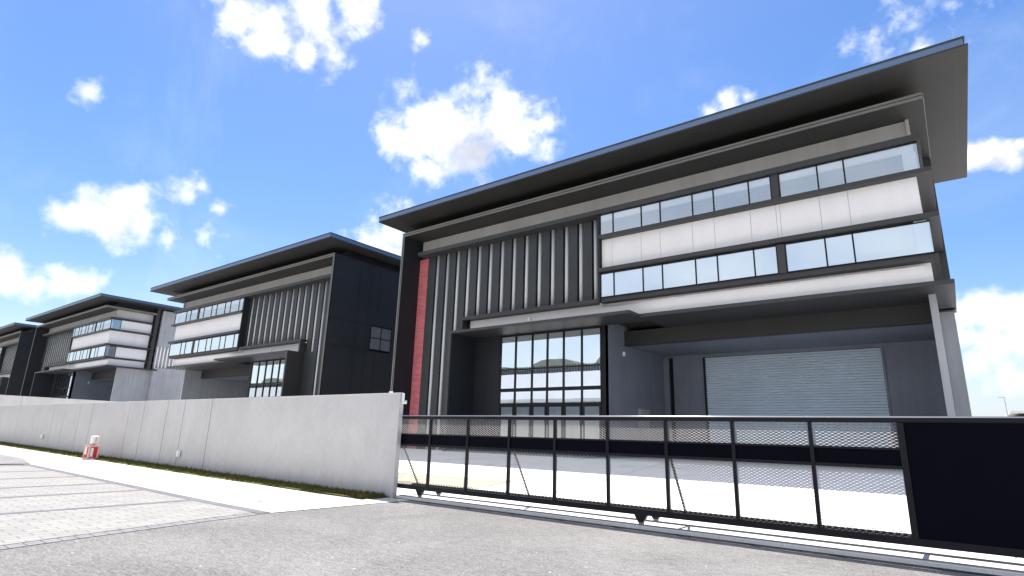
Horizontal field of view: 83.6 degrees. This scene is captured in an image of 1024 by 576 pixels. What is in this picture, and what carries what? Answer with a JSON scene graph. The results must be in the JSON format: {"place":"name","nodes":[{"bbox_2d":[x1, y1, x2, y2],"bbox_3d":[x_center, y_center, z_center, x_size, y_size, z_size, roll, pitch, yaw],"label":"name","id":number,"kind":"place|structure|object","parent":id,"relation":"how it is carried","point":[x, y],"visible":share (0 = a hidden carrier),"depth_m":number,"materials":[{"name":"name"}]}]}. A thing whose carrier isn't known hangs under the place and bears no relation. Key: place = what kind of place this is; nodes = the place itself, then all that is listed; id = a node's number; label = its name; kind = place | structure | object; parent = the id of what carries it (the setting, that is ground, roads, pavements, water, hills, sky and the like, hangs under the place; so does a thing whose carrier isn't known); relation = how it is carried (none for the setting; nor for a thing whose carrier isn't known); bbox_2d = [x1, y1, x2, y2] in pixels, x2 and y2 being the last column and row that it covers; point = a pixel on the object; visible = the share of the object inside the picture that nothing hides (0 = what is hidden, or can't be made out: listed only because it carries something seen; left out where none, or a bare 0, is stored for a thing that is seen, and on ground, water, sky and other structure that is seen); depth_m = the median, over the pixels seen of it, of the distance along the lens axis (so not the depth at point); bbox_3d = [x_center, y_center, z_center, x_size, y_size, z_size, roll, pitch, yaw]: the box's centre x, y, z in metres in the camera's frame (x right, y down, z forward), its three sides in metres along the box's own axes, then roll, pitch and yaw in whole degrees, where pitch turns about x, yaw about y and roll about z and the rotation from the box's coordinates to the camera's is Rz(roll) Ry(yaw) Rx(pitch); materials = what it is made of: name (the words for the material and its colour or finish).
{"place":"outdoors","nodes":[
{"label":"outdoors","id":0,"kind":"place"},
{"bbox_2d":[0,445,380,512],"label":"pavement","id":1,"kind":"structure","parent":0,"point":[240,494],"depth_m":16.74,"materials":[{"name":"grey concrete"}]},
{"bbox_2d":[82,436,99,459],"bbox_3d":[-19.035,7.232,25.952,0.610,1.020,0.420,-9,-18,36],"label":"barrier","id":2,"kind":"object","parent":1,"relation":"on","point":[91,451],"visible":0.98,"depth_m":25.80,"materials":[{"name":"red plastic"}]},
{"bbox_2d":[365,498,407,502],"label":"pavement","id":3,"kind":"structure","parent":0,"point":[383,500],"depth_m":14.69,"materials":[{"name":"grey concrete"}]},
{"bbox_2d":[397,489,425,494],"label":"yard","id":4,"kind":"structure","parent":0,"point":[401,492],"depth_m":16.29,"materials":[{"name":"concrete"}]},
{"bbox_2d":[0,464,981,575],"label":"road","id":5,"kind":"structure","parent":0,"point":[405,538],"depth_m":8.46,"materials":[{"name":"grey asphalt"}]},
{"bbox_2d":[0,454,29,463],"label":"driveway patch","id":6,"kind":"object","parent":5,"relation":"on","point":[5,459],"visible":1,"depth_m":23.22,"materials":[{"name":"grey concrete"}]},
{"bbox_2d":[0,465,251,544],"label":"parking bays","id":7,"kind":"object","parent":5,"relation":"on","point":[24,527],"visible":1,"depth_m":11.80,"materials":[{"name":"grey concrete"}]},
{"bbox_2d":[0,464,266,514],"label":"bay markings","id":8,"kind":"object","parent":7,"relation":"on","point":[172,494],"visible":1,"depth_m":14.11,"materials":[{"name":"grey paint"}]},
{"bbox_2d":[0,512,276,549],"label":"kerb","id":9,"kind":"structure","parent":5,"relation":"on","point":[18,545],"depth_m":9.22,"materials":[{"name":"white concrete"}]},
{"bbox_2d":[0,441,385,498],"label":"grass verge","id":10,"kind":"object","parent":5,"relation":"on","point":[314,487],"depth_m":19.43,"materials":[{"name":"green plant"}]},
{"bbox_2d":[0,391,406,497],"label":"boundary wall","id":11,"kind":"structure","parent":5,"relation":"on","point":[350,441],"depth_m":20.15,"materials":[{"name":"concrete"}]},
{"bbox_2d":[395,498,999,575],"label":"bitumen joint","id":12,"kind":"object","parent":5,"relation":"on","point":[929,567],"visible":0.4,"depth_m":9.89,"materials":[{"name":"grey asphalt"}]},
{"bbox_2d":[396,493,1023,575],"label":"track plinth","id":13,"kind":"structure","parent":5,"relation":"on","point":[904,560],"depth_m":10.18,"materials":[{"name":"concrete"}]},
{"bbox_2d":[397,415,1023,557],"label":"sliding gate","id":14,"kind":"structure","parent":13,"relation":"on","point":[963,476],"depth_m":9.53,"materials":[{"name":"black metal"}]},
{"bbox_2d":[400,495,1023,572],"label":"gate rail","id":15,"kind":"object","parent":13,"relation":"on","point":[1012,570],"visible":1,"depth_m":9.87,"materials":[{"name":"metal"}]},
{"bbox_2d":[423,493,1023,565],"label":"gate rail","id":16,"kind":"object","parent":13,"relation":"on","point":[756,533],"depth_m":10.38,"materials":[{"name":"metal"}]},
{"bbox_2d":[0,0,1023,415],"label":"sky","id":17,"kind":"structure","parent":0,"point":[144,144],"materials":[{"name":"blue"}]},
{"bbox_2d":[397,448,1023,559],"bbox_3d":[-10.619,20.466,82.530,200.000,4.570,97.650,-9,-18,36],"label":"yard","id":18,"kind":"structure","parent":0,"point":[786,487],"depth_m":17.20,"materials":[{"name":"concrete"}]},
{"bbox_2d":[0,322,37,395],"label":"factory building","id":19,"kind":"structure","parent":18,"relation":"on","point":[16,340],"depth_m":92.29,"materials":[{"name":"paint"}]},
{"bbox_2d":[0,395,116,405],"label":"dividing wall","id":20,"kind":"structure","parent":18,"relation":"on","point":[5,400],"depth_m":56.19,"materials":[{"name":"concrete"}]},
{"bbox_2d":[20,292,184,401],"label":"factory building","id":21,"kind":"structure","parent":18,"relation":"on","point":[107,347],"depth_m":74.52,"materials":[{"name":"paint"}]},
{"bbox_2d":[68,352,73,361],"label":"window","id":22,"kind":"structure","parent":21,"relation":"in","point":[71,353],"depth_m":76.73,"materials":[{"name":"glass"}]},
{"bbox_2d":[74,327,78,335],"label":"window","id":23,"kind":"structure","parent":21,"relation":"in","point":[76,329],"depth_m":77.58,"materials":[{"name":"blue glass"}]},
{"bbox_2d":[75,350,80,360],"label":"window","id":24,"kind":"structure","parent":21,"relation":"in","point":[78,352],"depth_m":75.19,"materials":[{"name":"glass"}]},
{"bbox_2d":[80,325,85,334],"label":"window","id":25,"kind":"structure","parent":21,"relation":"in","point":[83,327],"depth_m":76.06,"materials":[{"name":"blue glass"}]},
{"bbox_2d":[81,349,87,359],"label":"window","id":26,"kind":"structure","parent":21,"relation":"in","point":[84,354],"depth_m":73.66,"materials":[{"name":"glass"}]},
{"bbox_2d":[87,324,92,332],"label":"window","id":27,"kind":"structure","parent":21,"relation":"in","point":[90,325],"depth_m":74.55,"materials":[{"name":"blue glass"}]},
{"bbox_2d":[89,347,95,357],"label":"window","id":28,"kind":"structure","parent":21,"relation":"in","point":[92,352],"depth_m":72.04,"materials":[{"name":"glass"}]},
{"bbox_2d":[95,322,100,330],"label":"window","id":29,"kind":"structure","parent":21,"relation":"in","point":[98,324],"depth_m":72.90,"materials":[{"name":"blue glass"}]},
{"bbox_2d":[96,346,106,356],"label":"window","id":30,"kind":"structure","parent":21,"relation":"in","point":[101,350],"depth_m":70.18,"materials":[{"name":"glass"}]},
{"bbox_2d":[102,319,111,329],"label":"window","id":31,"kind":"structure","parent":21,"relation":"in","point":[107,323],"depth_m":71.04,"materials":[{"name":"blue glass"}]},
{"bbox_2d":[150,232,400,399],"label":"factory building","id":32,"kind":"structure","parent":18,"relation":"on","point":[317,315],"depth_m":46.51,"materials":[{"name":"paint"}]},
{"bbox_2d":[168,343,180,356],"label":"window","id":33,"kind":"structure","parent":32,"relation":"in","point":[174,350],"depth_m":57.68,"materials":[{"name":"glass"}]},
{"bbox_2d":[174,311,186,323],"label":"window","id":34,"kind":"structure","parent":32,"relation":"in","point":[180,317],"depth_m":58.52,"materials":[{"name":"blue glass"}]},
{"bbox_2d":[179,342,185,354],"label":"window","id":35,"kind":"structure","parent":32,"relation":"in","point":[182,348],"depth_m":56.66,"materials":[{"name":"glass"}]},
{"bbox_2d":[185,310,190,321],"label":"window","id":36,"kind":"structure","parent":32,"relation":"in","point":[188,314],"depth_m":57.50,"materials":[{"name":"blue glass"}]},
{"bbox_2d":[184,341,192,354],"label":"window","id":37,"kind":"structure","parent":32,"relation":"in","point":[188,345],"depth_m":55.92,"materials":[{"name":"glass"}]},
{"bbox_2d":[190,308,197,320],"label":"window","id":38,"kind":"structure","parent":32,"relation":"in","point":[193,316],"depth_m":56.76,"materials":[{"name":"blue glass"}]},
{"bbox_2d":[192,340,198,352],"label":"window","id":39,"kind":"structure","parent":32,"relation":"in","point":[195,347],"depth_m":55.03,"materials":[{"name":"glass"}]},
{"bbox_2d":[198,307,203,318],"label":"window","id":40,"kind":"structure","parent":32,"relation":"in","point":[201,311],"depth_m":55.86,"materials":[{"name":"blue glass"}]},
{"bbox_2d":[197,338,206,352],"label":"window","id":41,"kind":"structure","parent":32,"relation":"in","point":[202,342],"depth_m":54.28,"materials":[{"name":"glass"}]},
{"bbox_2d":[203,305,211,317],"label":"window","id":42,"kind":"structure","parent":32,"relation":"in","point":[207,310],"depth_m":55.11,"materials":[{"name":"blue glass"}]},
{"bbox_2d":[205,338,211,351],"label":"window","id":43,"kind":"structure","parent":32,"relation":"in","point":[208,342],"depth_m":53.53,"materials":[{"name":"blue glass"}]},
{"bbox_2d":[211,304,216,315],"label":"window","id":44,"kind":"structure","parent":32,"relation":"in","point":[213,312],"depth_m":54.34,"materials":[{"name":"blue glass"}]},
{"bbox_2d":[210,336,219,350],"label":"window","id":45,"kind":"structure","parent":32,"relation":"in","point":[215,341],"depth_m":52.74,"materials":[{"name":"blue glass"}]},
{"bbox_2d":[216,302,225,314],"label":"window","id":46,"kind":"structure","parent":32,"relation":"in","point":[220,309],"depth_m":53.58,"materials":[{"name":"blue glass"}]},
{"bbox_2d":[218,335,225,349],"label":"window","id":47,"kind":"structure","parent":32,"relation":"in","point":[222,338],"depth_m":51.97,"materials":[{"name":"blue glass"}]},
{"bbox_2d":[224,301,230,312],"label":"window","id":48,"kind":"structure","parent":32,"relation":"in","point":[227,306],"depth_m":52.83,"materials":[{"name":"blue glass"}]},
{"bbox_2d":[224,334,233,348],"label":"window","id":49,"kind":"structure","parent":32,"relation":"in","point":[229,339],"depth_m":51.22,"materials":[{"name":"blue glass"}]},
{"bbox_2d":[229,299,239,311],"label":"window","id":50,"kind":"structure","parent":32,"relation":"in","point":[234,306],"depth_m":52.05,"materials":[{"name":"blue glass"}]},
{"bbox_2d":[232,333,238,347],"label":"window","id":51,"kind":"structure","parent":32,"relation":"in","point":[235,341],"depth_m":50.54,"materials":[{"name":"blue glass"}]},
{"bbox_2d":[238,298,243,310],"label":"window","id":52,"kind":"structure","parent":32,"relation":"in","point":[241,302],"depth_m":51.37,"materials":[{"name":"blue glass"}]},
{"bbox_2d":[369,325,391,352],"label":"window","id":53,"kind":"structure","parent":32,"relation":"in","point":[380,338],"depth_m":44.81,"materials":[{"name":"grey glass"}]},
{"bbox_2d":[398,472,513,487],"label":"lawn","id":54,"kind":"structure","parent":18,"relation":"on","point":[419,477],"depth_m":18.80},
{"bbox_2d":[379,30,971,458],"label":"factory building","id":55,"kind":"structure","parent":18,"relation":"on","point":[781,254],"depth_m":28.26,"materials":[{"name":"paint"}]},
{"bbox_2d":[498,405,513,451],"bbox_3d":[-0.353,7.886,32.178,1.060,2.575,0.148,-9,-18,36],"label":"door","id":56,"kind":"structure","parent":55,"relation":"in","point":[500,406],"depth_m":32.36,"materials":[{"name":"black paint"}]},
{"bbox_2d":[514,405,530,452],"bbox_3d":[0.550,7.737,31.506,1.130,2.575,0.148,-9,-18,36],"label":"door","id":57,"kind":"structure","parent":55,"relation":"in","point":[515,406],"depth_m":31.67,"materials":[{"name":"black paint"}]},
{"bbox_2d":[530,404,546,453],"bbox_3d":[1.420,7.595,30.857,0.980,2.575,0.148,-9,-18,36],"label":"door","id":58,"kind":"structure","parent":55,"relation":"in","point":[540,405],"depth_m":30.94,"materials":[{"name":"black paint"}]},
{"bbox_2d":[546,404,562,454],"bbox_3d":[2.268,7.466,30.267,1.020,2.575,0.080,-9,-18,36],"label":"door","id":59,"kind":"structure","parent":55,"relation":"in","point":[548,405],"depth_m":30.43,"materials":[{"name":"black paint"}]},
{"bbox_2d":[563,404,581,455],"bbox_3d":[3.118,7.316,29.592,1.090,2.575,0.148,-9,-18,36],"label":"door","id":60,"kind":"structure","parent":55,"relation":"in","point":[564,405],"depth_m":29.77,"materials":[{"name":"black paint"}]},
{"bbox_2d":[582,404,601,456],"bbox_3d":[4.024,7.167,28.917,1.110,2.575,0.148,-9,-18,36],"label":"door","id":61,"kind":"structure","parent":55,"relation":"in","point":[583,405],"depth_m":29.00,"materials":[{"name":"black paint"}]},
{"bbox_2d":[599,212,612,234],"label":"window","id":62,"kind":"structure","parent":55,"relation":"in","point":[609,212],"depth_m":29.73,"materials":[{"name":"black paint"}]},
{"bbox_2d":[600,272,613,297],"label":"window","id":63,"kind":"structure","parent":55,"relation":"in","point":[606,279],"depth_m":28.79,"materials":[{"name":"blue glass"}]},
{"bbox_2d":[613,205,640,231],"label":"window","id":64,"kind":"structure","parent":55,"relation":"in","point":[639,205],"depth_m":29.12,"materials":[{"name":"black paint"}]},
{"bbox_2d":[614,267,642,295],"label":"window","id":65,"kind":"structure","parent":55,"relation":"in","point":[630,281],"depth_m":28.08,"materials":[{"name":"blue glass"}]},
{"bbox_2d":[638,409,649,427],"bbox_3d":[7.348,7.239,31.719,0.199,1.000,1.200,-9,-18,36],"label":"electrical box","id":66,"kind":"object","parent":55,"relation":"attached to","point":[643,412],"visible":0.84,"depth_m":31.50,"materials":[{"name":"grey paint"}]},
{"bbox_2d":[641,201,659,225],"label":"window","id":67,"kind":"structure","parent":55,"relation":"in","point":[656,201],"depth_m":28.32,"materials":[{"name":"black paint"}]},
{"bbox_2d":[643,264,662,291],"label":"window","id":68,"kind":"structure","parent":55,"relation":"in","point":[652,275],"depth_m":27.34,"materials":[{"name":"blue glass"}]},
{"bbox_2d":[659,193,692,221],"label":"window","id":69,"kind":"structure","parent":55,"relation":"in","point":[691,193],"depth_m":27.59,"materials":[{"name":"black paint"}]},
{"bbox_2d":[662,259,695,289],"bbox_3d":[7.765,-0.635,26.583,1.600,1.250,0.080,-9,-18,36],"label":"window","id":70,"kind":"structure","parent":55,"relation":"in","point":[678,274],"depth_m":26.57,"materials":[{"name":"blue glass"}]},
{"bbox_2d":[692,188,713,214],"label":"window","id":71,"kind":"structure","parent":55,"relation":"in","point":[712,188],"depth_m":26.81,"materials":[{"name":"black paint"}]},
{"bbox_2d":[695,255,718,284],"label":"window","id":72,"kind":"structure","parent":55,"relation":"in","point":[706,267],"depth_m":25.81,"materials":[{"name":"glass"}]},
{"bbox_2d":[713,180,748,210],"bbox_3d":[9.902,-4.127,25.882,1.560,1.181,0.080,-9,-18,36],"label":"window","id":73,"kind":"structure","parent":55,"relation":"in","point":[747,180],"depth_m":26.06,"materials":[{"name":"black paint"}]},
{"bbox_2d":[717,249,754,281],"bbox_3d":[9.808,-0.971,25.061,1.560,1.250,0.080,-9,-18,36],"label":"window","id":74,"kind":"structure","parent":55,"relation":"in","point":[738,265],"depth_m":25.04,"materials":[{"name":"glass"}]},
{"bbox_2d":[748,175,771,203],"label":"window","id":75,"kind":"structure","parent":55,"relation":"in","point":[768,175],"depth_m":25.24,"materials":[{"name":"black paint"}]},
{"bbox_2d":[753,245,778,276],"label":"window","id":76,"kind":"structure","parent":55,"relation":"in","point":[765,258],"depth_m":24.31,"materials":[{"name":"glass"}]},
{"bbox_2d":[777,164,818,196],"bbox_3d":[12.108,-4.489,24.239,1.510,1.181,0.080,-9,-18,36],"label":"window","id":77,"kind":"structure","parent":55,"relation":"in","point":[815,164],"depth_m":24.51,"materials":[{"name":"black paint"}]},
{"bbox_2d":[784,237,827,272],"bbox_3d":[12.014,-1.333,23.417,1.510,1.250,0.080,-9,-18,36],"label":"window","id":78,"kind":"structure","parent":55,"relation":"in","point":[805,255],"depth_m":23.40,"materials":[{"name":"glass"}]},
{"bbox_2d":[816,158,844,188],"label":"window","id":79,"kind":"structure","parent":55,"relation":"in","point":[841,158],"depth_m":23.64,"materials":[{"name":"black paint"}]},
{"bbox_2d":[824,233,855,266],"bbox_3d":[13.000,-1.495,22.682,0.970,1.250,0.080,-9,-18,36],"label":"window","id":80,"kind":"structure","parent":55,"relation":"in","point":[839,248],"depth_m":22.67,"materials":[{"name":"glass"}]},
{"bbox_2d":[842,141,920,182],"bbox_3d":[14.470,-4.877,22.479,2.490,1.181,0.080,-9,-18,36],"label":"window","id":81,"kind":"structure","parent":55,"relation":"in","point":[914,141],"depth_m":22.62,"materials":[{"name":"black paint"}]},
{"bbox_2d":[852,220,934,263],"bbox_3d":[14.375,-1.720,21.658,2.490,1.250,0.080,-9,-18,36],"label":"window","id":82,"kind":"structure","parent":55,"relation":"in","point":[911,239],"depth_m":21.61,"materials":[{"name":"glass"}]},
{"bbox_2d":[1005,411,1023,415],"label":"distant building","id":83,"kind":"structure","parent":18,"relation":"on","point":[1015,413],"depth_m":96.53,"materials":[{"name":"grey paint"}]}
]}

